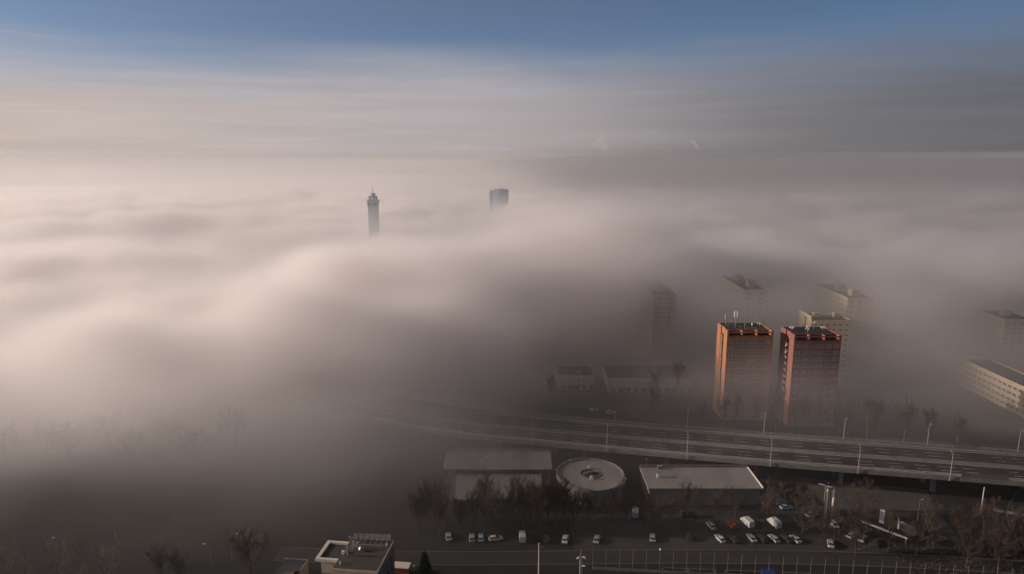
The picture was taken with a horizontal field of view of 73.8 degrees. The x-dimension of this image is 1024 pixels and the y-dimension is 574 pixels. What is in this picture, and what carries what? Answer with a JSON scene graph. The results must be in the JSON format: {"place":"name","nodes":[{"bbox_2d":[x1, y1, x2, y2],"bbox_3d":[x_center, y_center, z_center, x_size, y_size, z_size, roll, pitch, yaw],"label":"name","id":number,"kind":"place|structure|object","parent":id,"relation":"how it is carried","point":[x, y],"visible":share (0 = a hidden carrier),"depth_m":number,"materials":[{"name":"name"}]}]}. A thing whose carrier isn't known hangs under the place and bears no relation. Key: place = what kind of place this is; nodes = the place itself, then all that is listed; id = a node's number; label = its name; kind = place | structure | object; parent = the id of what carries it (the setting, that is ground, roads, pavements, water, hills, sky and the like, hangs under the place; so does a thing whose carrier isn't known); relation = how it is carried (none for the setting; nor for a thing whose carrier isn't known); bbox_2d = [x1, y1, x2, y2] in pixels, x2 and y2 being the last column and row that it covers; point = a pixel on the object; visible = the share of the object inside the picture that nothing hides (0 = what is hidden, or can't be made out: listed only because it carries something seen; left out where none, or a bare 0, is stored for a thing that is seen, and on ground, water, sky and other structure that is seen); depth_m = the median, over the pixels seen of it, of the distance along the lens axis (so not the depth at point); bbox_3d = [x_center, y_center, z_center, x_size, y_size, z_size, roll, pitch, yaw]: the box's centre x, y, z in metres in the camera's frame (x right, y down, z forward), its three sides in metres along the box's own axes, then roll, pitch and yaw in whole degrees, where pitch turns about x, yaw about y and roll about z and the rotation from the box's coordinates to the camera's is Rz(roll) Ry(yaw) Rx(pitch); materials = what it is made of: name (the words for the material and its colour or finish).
{"place":"outdoors","nodes":[
{"label":"outdoors","id":0,"kind":"place"},
{"bbox_2d":[274,558,308,573],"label":"flat roofed house","id":1,"kind":"structure","parent":0,"point":[293,566],"depth_m":196.71,"materials":[{"name":"concrete"}]},
{"bbox_2d":[142,511,556,549],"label":"lawn","id":2,"kind":"structure","parent":0,"point":[189,529],"depth_m":231.18,"materials":[{"name":"green plant"}]},
{"bbox_2d":[315,537,394,573],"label":"office building","id":3,"kind":"structure","parent":0,"point":[375,558],"depth_m":193.82,"materials":[{"name":"grey concrete"}]},
{"bbox_2d":[353,533,390,545],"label":"roof sign","id":4,"kind":"object","parent":3,"relation":"on","point":[385,537],"visible":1,"depth_m":199.38,"materials":[{"name":"metal"}]},
{"bbox_2d":[395,561,410,573],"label":"garden shed","id":5,"kind":"structure","parent":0,"point":[402,567],"depth_m":205.97,"materials":[{"name":"white"}]},
{"bbox_2d":[490,186,508,223],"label":"office tower","id":6,"kind":"structure","parent":0,"point":[499,213],"depth_m":1247.08,"materials":[{"name":"grey glass"}]},
{"bbox_2d":[0,162,1023,573],"bbox_3d":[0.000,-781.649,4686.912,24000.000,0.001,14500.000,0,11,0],"label":"ground","id":7,"kind":"structure","parent":0,"point":[444,296],"depth_m":576.03,"materials":[{"name":"soil"}]},
{"bbox_2d":[0,535,19,573],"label":"birch tree","id":8,"kind":"object","parent":7,"relation":"on","point":[8,557],"visible":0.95,"depth_m":200.56,"materials":[{"name":"brown plant"}]},
{"bbox_2d":[0,420,27,463],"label":"bare tree","id":9,"kind":"object","parent":7,"relation":"on","point":[14,433],"visible":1,"depth_m":279.98,"materials":[{"name":"brown plant"}]},
{"bbox_2d":[3,543,39,573],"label":"birch tree","id":10,"kind":"object","parent":7,"relation":"on","point":[22,561],"visible":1,"depth_m":195.69,"materials":[{"name":"brown plant"}]},
{"bbox_2d":[28,415,61,455],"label":"bare tree","id":11,"kind":"object","parent":7,"relation":"on","point":[40,431],"visible":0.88,"depth_m":286.82,"materials":[{"name":"brown plant"}]},
{"bbox_2d":[35,522,76,573],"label":"birch tree","id":12,"kind":"object","parent":7,"relation":"on","point":[54,547],"visible":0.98,"depth_m":198.16,"materials":[{"name":"brown plant"}]},
{"bbox_2d":[43,418,90,461],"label":"bare tree","id":13,"kind":"object","parent":7,"relation":"on","point":[59,436],"visible":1,"depth_m":279.60,"materials":[{"name":"brown plant"}]},
{"bbox_2d":[49,533,98,573],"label":"birch tree","id":14,"kind":"object","parent":7,"relation":"on","point":[79,570],"visible":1,"depth_m":193.93,"materials":[{"name":"brown plant"}]},
{"bbox_2d":[84,407,122,453],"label":"bare tree","id":15,"kind":"object","parent":7,"relation":"on","point":[115,424],"visible":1,"depth_m":287.45,"materials":[{"name":"brown plant"}]},
{"bbox_2d":[90,532,123,573],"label":"birch tree","id":16,"kind":"object","parent":7,"relation":"on","point":[114,560],"visible":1,"depth_m":197.61,"materials":[{"name":"brown plant"}]},
{"bbox_2d":[115,427,146,460],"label":"bare tree","id":17,"kind":"object","parent":7,"relation":"on","point":[128,437],"visible":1,"depth_m":282.08,"materials":[{"name":"brown plant"}]},
{"bbox_2d":[142,540,178,573],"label":"bare tree","id":18,"kind":"object","parent":7,"relation":"on","point":[160,559],"visible":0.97,"depth_m":201.86,"materials":[{"name":"brown plant"}]},
{"bbox_2d":[148,411,185,451],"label":"bare tree","id":19,"kind":"object","parent":7,"relation":"on","point":[168,428],"visible":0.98,"depth_m":289.66,"materials":[{"name":"brown plant"}]},
{"bbox_2d":[165,544,188,573],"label":"slender tree","id":20,"kind":"object","parent":7,"relation":"on","point":[175,562],"visible":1,"depth_m":196.99,"materials":[{"name":"brown plant"}]},
{"bbox_2d":[171,422,218,457],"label":"bare tree","id":21,"kind":"object","parent":7,"relation":"on","point":[193,438],"visible":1,"depth_m":283.46,"materials":[{"name":"brown plant"}]},
{"bbox_2d":[214,405,251,449],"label":"bare tree","id":22,"kind":"object","parent":7,"relation":"on","point":[235,420],"visible":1,"depth_m":291.91,"materials":[{"name":"brown plant"}]},
{"bbox_2d":[223,521,275,573],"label":"bare tree","id":23,"kind":"object","parent":7,"relation":"on","point":[247,552],"visible":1,"depth_m":204.87,"materials":[{"name":"brown plant"}]},
{"bbox_2d":[366,187,379,254],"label":"clock tower","id":24,"kind":"structure","parent":7,"relation":"on","point":[372,201],"depth_m":862.59,"materials":[{"name":"grey stone"}]},
{"bbox_2d":[406,491,429,533],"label":"bare tree","id":25,"kind":"object","parent":7,"relation":"on","point":[416,508],"visible":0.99,"depth_m":226.75,"materials":[{"name":"brown plant"}]},
{"bbox_2d":[417,551,433,573],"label":"conifer","id":26,"kind":"object","parent":7,"relation":"on","point":[425,566],"visible":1,"depth_m":200.82,"materials":[{"name":"green plant"}]},
{"bbox_2d":[418,479,437,527],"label":"bare tree","id":27,"kind":"object","parent":7,"relation":"on","point":[427,505],"visible":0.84,"depth_m":230.63,"materials":[{"name":"brown plant"}]},
{"bbox_2d":[425,490,453,535],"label":"bare tree","id":28,"kind":"object","parent":7,"relation":"on","point":[440,508],"visible":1,"depth_m":226.07,"materials":[{"name":"brown plant"}]},
{"bbox_2d":[452,495,470,533],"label":"bare tree","id":29,"kind":"object","parent":7,"relation":"on","point":[459,515],"visible":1,"depth_m":227.24,"materials":[{"name":"brown plant"}]},
{"bbox_2d":[464,487,483,525],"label":"bare tree","id":30,"kind":"object","parent":7,"relation":"on","point":[473,494],"visible":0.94,"depth_m":231.88,"materials":[{"name":"brown plant"}]},
{"bbox_2d":[470,468,495,521],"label":"bare tree","id":31,"kind":"object","parent":7,"relation":"on","point":[482,484],"visible":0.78,"depth_m":234.81,"materials":[{"name":"brown plant"}]},
{"bbox_2d":[477,483,501,529],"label":"bare tree","id":32,"kind":"object","parent":7,"relation":"on","point":[489,499],"visible":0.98,"depth_m":229.03,"materials":[{"name":"brown plant"}]},
{"bbox_2d":[443,449,552,510],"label":"market shed","id":33,"kind":"structure","parent":7,"relation":"on","point":[461,467],"depth_m":262.43,"materials":[{"name":"metal"}]},
{"bbox_2d":[493,491,518,533],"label":"bare tree","id":34,"kind":"object","parent":7,"relation":"on","point":[503,505],"visible":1,"depth_m":226.73,"materials":[{"name":"brown plant"}]},
{"bbox_2d":[496,472,528,523],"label":"bare tree","id":35,"kind":"object","parent":7,"relation":"on","point":[513,487],"visible":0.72,"depth_m":233.03,"materials":[{"name":"brown plant"}]},
{"bbox_2d":[511,476,537,527],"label":"bare tree","id":36,"kind":"object","parent":7,"relation":"on","point":[520,502],"visible":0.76,"depth_m":230.55,"materials":[{"name":"brown plant"}]},
{"bbox_2d":[521,475,556,532],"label":"bare tree","id":37,"kind":"object","parent":7,"relation":"on","point":[543,496],"visible":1,"depth_m":226.64,"materials":[{"name":"brown plant"}]},
{"bbox_2d":[539,479,560,522],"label":"bare tree","id":38,"kind":"object","parent":7,"relation":"on","point":[548,506],"visible":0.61,"depth_m":233.05,"materials":[{"name":"brown plant"}]},
{"bbox_2d":[546,483,566,526],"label":"bare tree","id":39,"kind":"object","parent":7,"relation":"on","point":[554,506],"visible":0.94,"depth_m":231.65,"materials":[{"name":"brown plant"}]},
{"bbox_2d":[553,279,572,350],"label":"apartment block","id":40,"kind":"structure","parent":7,"relation":"on","point":[562,325],"depth_m":439.05,"materials":[{"name":"grey stone"}]},
{"bbox_2d":[549,475,581,523],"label":"bare tree","id":41,"kind":"object","parent":7,"relation":"on","point":[563,485],"visible":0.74,"depth_m":233.65,"materials":[{"name":"brown plant"}]},
{"bbox_2d":[564,489,584,530],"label":"bare tree","id":42,"kind":"object","parent":7,"relation":"on","point":[573,505],"visible":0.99,"depth_m":229.02,"materials":[{"name":"brown plant"}]},
{"bbox_2d":[555,366,593,389],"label":"commercial hall","id":43,"kind":"structure","parent":7,"relation":"on","point":[574,377],"depth_m":368.39,"materials":[{"name":"concrete"}]},
{"bbox_2d":[144,326,1023,491],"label":"viaduct","id":44,"kind":"object","parent":7,"relation":"on","point":[973,463],"visible":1,"depth_m":286.07,"materials":[{"name":"concrete"}]},
{"bbox_2d":[578,487,601,527],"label":"bare tree","id":45,"kind":"object","parent":7,"relation":"on","point":[587,502],"visible":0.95,"depth_m":231.07,"materials":[{"name":"brown plant"}]},
{"bbox_2d":[554,458,626,507],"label":"round pavilion","id":46,"kind":"structure","parent":7,"relation":"on","point":[607,475],"depth_m":253.87,"materials":[{"name":"concrete"}]},
{"bbox_2d":[614,493,640,525],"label":"bare tree","id":47,"kind":"object","parent":7,"relation":"on","point":[626,512],"visible":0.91,"depth_m":232.32,"materials":[{"name":"brown plant"}]},
{"bbox_2d":[602,365,692,392],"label":"commercial hall","id":48,"kind":"structure","parent":7,"relation":"on","point":[625,379],"depth_m":364.30,"materials":[{"name":"concrete"}]},
{"bbox_2d":[272,547,1022,573],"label":"kerb","id":49,"kind":"structure","parent":7,"relation":"on","point":[685,563],"depth_m":213.90,"materials":[{"name":"concrete"}]},
{"bbox_2d":[636,490,661,535],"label":"slender tree","id":50,"kind":"object","parent":7,"relation":"on","point":[649,497],"visible":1,"depth_m":226.24,"materials":[{"name":"brown plant"}]},
{"bbox_2d":[636,279,675,364],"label":"apartment block","id":51,"kind":"structure","parent":7,"relation":"on","point":[656,303],"depth_m":404.75,"materials":[{"name":"grey concrete"}]},
{"bbox_2d":[650,491,680,527],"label":"bare tree","id":52,"kind":"object","parent":7,"relation":"on","point":[661,507],"visible":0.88,"depth_m":231.44,"materials":[{"name":"brown plant"}]},
{"bbox_2d":[671,358,685,401],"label":"birch tree","id":53,"kind":"object","parent":7,"relation":"on","point":[677,369],"visible":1,"depth_m":348.50,"materials":[{"name":"brown plant"}]},
{"bbox_2d":[675,485,699,532],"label":"slender tree","id":54,"kind":"object","parent":7,"relation":"on","point":[687,498],"visible":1,"depth_m":228.06,"materials":[{"name":"brown plant"}]},
{"bbox_2d":[674,479,701,504],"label":"bare tree","id":55,"kind":"object","parent":7,"relation":"on","point":[689,484],"visible":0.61,"depth_m":241.69,"materials":[{"name":"brown plant"}]},
{"bbox_2d":[681,347,715,367],"bbox_3d":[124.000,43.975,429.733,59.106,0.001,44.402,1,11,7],"label":"building","id":56,"kind":"structure","parent":7,"relation":"on","point":[708,355],"depth_m":428.34,"materials":[{"name":"concrete"}]},
{"bbox_2d":[640,465,763,504],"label":"long shed","id":57,"kind":"structure","parent":7,"relation":"on","point":[708,478],"depth_m":251.06,"materials":[{"name":"metal"}]},
{"bbox_2d":[706,486,730,530],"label":"slender tree","id":58,"kind":"object","parent":7,"relation":"on","point":[717,503],"visible":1,"depth_m":229.42,"materials":[{"name":"brown plant"}]},
{"bbox_2d":[715,393,732,430],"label":"birch tree","id":59,"kind":"object","parent":7,"relation":"on","point":[726,403],"visible":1,"depth_m":311.71,"materials":[{"name":"brown plant"}]},
{"bbox_2d":[721,484,751,518],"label":"bare tree","id":60,"kind":"object","parent":7,"relation":"on","point":[737,499],"visible":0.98,"depth_m":237.76,"materials":[{"name":"brown plant"}]},
{"bbox_2d":[719,274,766,323],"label":"apartment block","id":61,"kind":"structure","parent":7,"relation":"on","point":[743,296],"depth_m":420.44,"materials":[{"name":"grey concrete"}]},
{"bbox_2d":[713,323,773,420],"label":"tower block","id":62,"kind":"structure","parent":7,"relation":"on","point":[743,359],"depth_m":322.98,"materials":[{"name":"orange concrete"}]},
{"bbox_2d":[569,509,966,552],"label":"parking lot","id":63,"kind":"structure","parent":7,"relation":"on","point":[670,534],"depth_m":229.96,"materials":[{"name":"grey asphalt"}]},
{"bbox_2d":[862,519,908,542],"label":"canopy","id":64,"kind":"object","parent":63,"relation":"on","point":[884,527],"visible":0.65,"depth_m":226.68,"materials":[{"name":"metal"}]},
{"bbox_2d":[758,493,781,532],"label":"slender tree","id":65,"kind":"object","parent":7,"relation":"on","point":[769,502],"visible":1,"depth_m":227.75,"materials":[{"name":"brown plant"}]},
{"bbox_2d":[764,477,792,513],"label":"bare tree","id":66,"kind":"object","parent":7,"relation":"on","point":[776,493],"visible":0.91,"depth_m":240.12,"materials":[{"name":"brown plant"}]},
{"bbox_2d":[769,386,788,433],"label":"birch tree","id":67,"kind":"object","parent":7,"relation":"on","point":[779,400],"visible":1,"depth_m":308.10,"materials":[{"name":"brown plant"}]},
{"bbox_2d":[558,425,1023,573],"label":"undergrowth","id":68,"kind":"object","parent":7,"relation":"on","point":[936,548],"visible":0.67,"depth_m":224.52,"materials":[{"name":"brown plant"}]},
{"bbox_2d":[785,394,800,435],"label":"birch tree","id":69,"kind":"object","parent":7,"relation":"on","point":[796,407],"visible":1,"depth_m":307.22,"materials":[{"name":"brown plant"}]},
{"bbox_2d":[592,547,1012,573],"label":"ball fence","id":70,"kind":"object","parent":7,"relation":"on","point":[641,570],"visible":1,"depth_m":207.33,"materials":[{"name":"painted metal"},{"name":"netting"}]},
{"bbox_2d":[787,501,818,535],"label":"bare tree","id":71,"kind":"object","parent":7,"relation":"on","point":[809,512],"visible":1,"depth_m":226.21,"materials":[{"name":"brown plant"}]},
{"bbox_2d":[790,481,823,521],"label":"bare tree","id":72,"kind":"object","parent":7,"relation":"on","point":[808,495],"visible":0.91,"depth_m":234.99,"materials":[{"name":"brown plant"}]},
{"bbox_2d":[591,402,1023,446],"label":"kerb","id":73,"kind":"structure","parent":7,"relation":"on","point":[776,433],"depth_m":314.69,"materials":[{"name":"concrete"}]},
{"bbox_2d":[775,327,841,426],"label":"tower block","id":74,"kind":"structure","parent":7,"relation":"on","point":[808,363],"depth_m":315.39,"materials":[{"name":"orange concrete"}]},
{"bbox_2d":[815,505,833,553],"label":"slender tree","id":75,"kind":"object","parent":7,"relation":"on","point":[828,516],"visible":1,"depth_m":215.55,"materials":[{"name":"brown plant"}]},
{"bbox_2d":[798,310,850,385],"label":"apartment block","id":76,"kind":"structure","parent":7,"relation":"on","point":[837,322],"depth_m":372.18,"materials":[{"name":"grey concrete"}]},
{"bbox_2d":[813,284,872,373],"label":"apartment block","id":77,"kind":"structure","parent":7,"relation":"on","point":[854,306],"depth_m":393.82,"materials":[{"name":"grey concrete"}]},
{"bbox_2d":[838,398,857,434],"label":"birch tree","id":78,"kind":"object","parent":7,"relation":"on","point":[847,409],"visible":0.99,"depth_m":303.67,"materials":[{"name":"brown plant"}]},
{"bbox_2d":[836,514,877,555],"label":"bare tree","id":79,"kind":"object","parent":7,"relation":"on","point":[856,533],"visible":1,"depth_m":215.95,"materials":[{"name":"brown plant"}]},
{"bbox_2d":[846,499,867,543],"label":"slender tree","id":80,"kind":"object","parent":7,"relation":"on","point":[860,516],"visible":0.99,"depth_m":221.08,"materials":[{"name":"brown plant"}]},
{"bbox_2d":[837,477,880,514],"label":"bare tree","id":81,"kind":"object","parent":7,"relation":"on","point":[863,493],"visible":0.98,"depth_m":236.63,"materials":[{"name":"brown plant"}]},
{"bbox_2d":[845,500,878,528],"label":"bare tree","id":82,"kind":"object","parent":7,"relation":"on","point":[865,512],"visible":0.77,"depth_m":227.59,"materials":[{"name":"brown plant"}]},
{"bbox_2d":[796,477,930,510],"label":"forecourt","id":83,"kind":"structure","parent":7,"relation":"on","point":[907,498],"depth_m":254.92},
{"bbox_2d":[858,394,886,439],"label":"birch tree","id":84,"kind":"object","parent":7,"relation":"on","point":[868,408],"visible":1,"depth_m":299.54,"materials":[{"name":"brown plant"}]},
{"bbox_2d":[866,314,888,363],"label":"apartment block","id":85,"kind":"structure","parent":7,"relation":"on","point":[877,340],"depth_m":412.03,"materials":[{"name":"grey concrete"}]},
{"bbox_2d":[883,502,899,550],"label":"slender tree","id":86,"kind":"object","parent":7,"relation":"on","point":[894,518],"visible":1,"depth_m":217.42,"materials":[{"name":"brown plant"}]},
{"bbox_2d":[894,393,917,443],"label":"birch tree","id":87,"kind":"object","parent":7,"relation":"on","point":[905,411],"visible":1,"depth_m":297.21,"materials":[{"name":"brown plant"}]},
{"bbox_2d":[904,509,945,556],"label":"bare tree","id":88,"kind":"object","parent":7,"relation":"on","point":[912,531],"visible":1,"depth_m":214.70,"materials":[{"name":"brown plant"}]},
{"bbox_2d":[918,494,948,542],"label":"bare tree","id":89,"kind":"object","parent":7,"relation":"on","point":[934,513],"visible":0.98,"depth_m":222.14,"materials":[{"name":"brown plant"}]},
{"bbox_2d":[946,503,981,552],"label":"bare tree","id":90,"kind":"object","parent":7,"relation":"on","point":[966,516],"visible":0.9,"depth_m":215.78,"materials":[{"name":"brown plant"}]},
{"bbox_2d":[950,521,988,567],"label":"bare tree","id":91,"kind":"object","parent":7,"relation":"on","point":[963,543],"visible":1,"depth_m":209.11,"materials":[{"name":"brown plant"}]},
{"bbox_2d":[968,507,985,543],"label":"bare tree","id":92,"kind":"object","parent":7,"relation":"on","point":[975,525],"visible":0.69,"depth_m":220.87,"materials":[{"name":"brown plant"}]},
{"bbox_2d":[971,497,1006,534],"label":"bare tree","id":93,"kind":"object","parent":7,"relation":"on","point":[983,505],"visible":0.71,"depth_m":227.71,"materials":[{"name":"brown plant"}]},
{"bbox_2d":[958,358,1023,417],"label":"office block","id":94,"kind":"structure","parent":7,"relation":"on","point":[999,384],"depth_m":353.61,"materials":[{"name":"concrete"},{"name":"glass"}]},
{"bbox_2d":[973,309,1023,372],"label":"apartment block","id":95,"kind":"structure","parent":7,"relation":"on","point":[999,336],"depth_m":392.90,"materials":[{"name":"concrete"},{"name":"glass"}]},
{"bbox_2d":[976,501,1023,556],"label":"bare tree","id":96,"kind":"object","parent":7,"relation":"on","point":[996,523],"visible":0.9,"depth_m":214.31,"materials":[{"name":"brown plant"}]},
{"bbox_2d":[982,522,1022,569],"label":"bare tree","id":97,"kind":"object","parent":7,"relation":"on","point":[994,544],"visible":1,"depth_m":207.34,"materials":[{"name":"brown plant"}]},
{"bbox_2d":[1006,503,1023,551],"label":"bare tree","id":98,"kind":"object","parent":7,"relation":"on","point":[1018,524],"visible":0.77,"depth_m":216.03,"materials":[{"name":"brown plant"}]},
{"bbox_2d":[0,0,1023,161],"label":"sky","id":99,"kind":"structure","parent":0,"point":[81,80],"materials":[{"name":"blue"}]},
{"bbox_2d":[551,317,712,411],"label":"road","id":100,"kind":"structure","parent":0,"point":[699,392],"depth_m":347.69,"materials":[{"name":"grey asphalt"}]},
{"bbox_2d":[273,548,1023,573],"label":"road","id":101,"kind":"structure","parent":0,"point":[570,557],"depth_m":215.14,"materials":[{"name":"grey asphalt"}]},
{"bbox_2d":[593,402,1023,451],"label":"road","id":102,"kind":"structure","parent":0,"point":[701,425],"depth_m":312.69,"materials":[{"name":"grey asphalt"}]},
{"bbox_2d":[885,341,923,356],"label":"hall building","id":103,"kind":"structure","parent":0,"point":[904,348],"depth_m":429.96,"materials":[{"name":"concrete"}]},
{"bbox_2d":[939,340,983,371],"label":"corner house","id":104,"kind":"structure","parent":0,"point":[953,353],"depth_m":402.30,"materials":[{"name":"concrete"}]},
{"bbox_2d":[1008,487,1023,542],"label":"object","id":105,"kind":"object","parent":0,"point":[1017,501],"depth_m":249.04,"materials":[{"name":"plant"}]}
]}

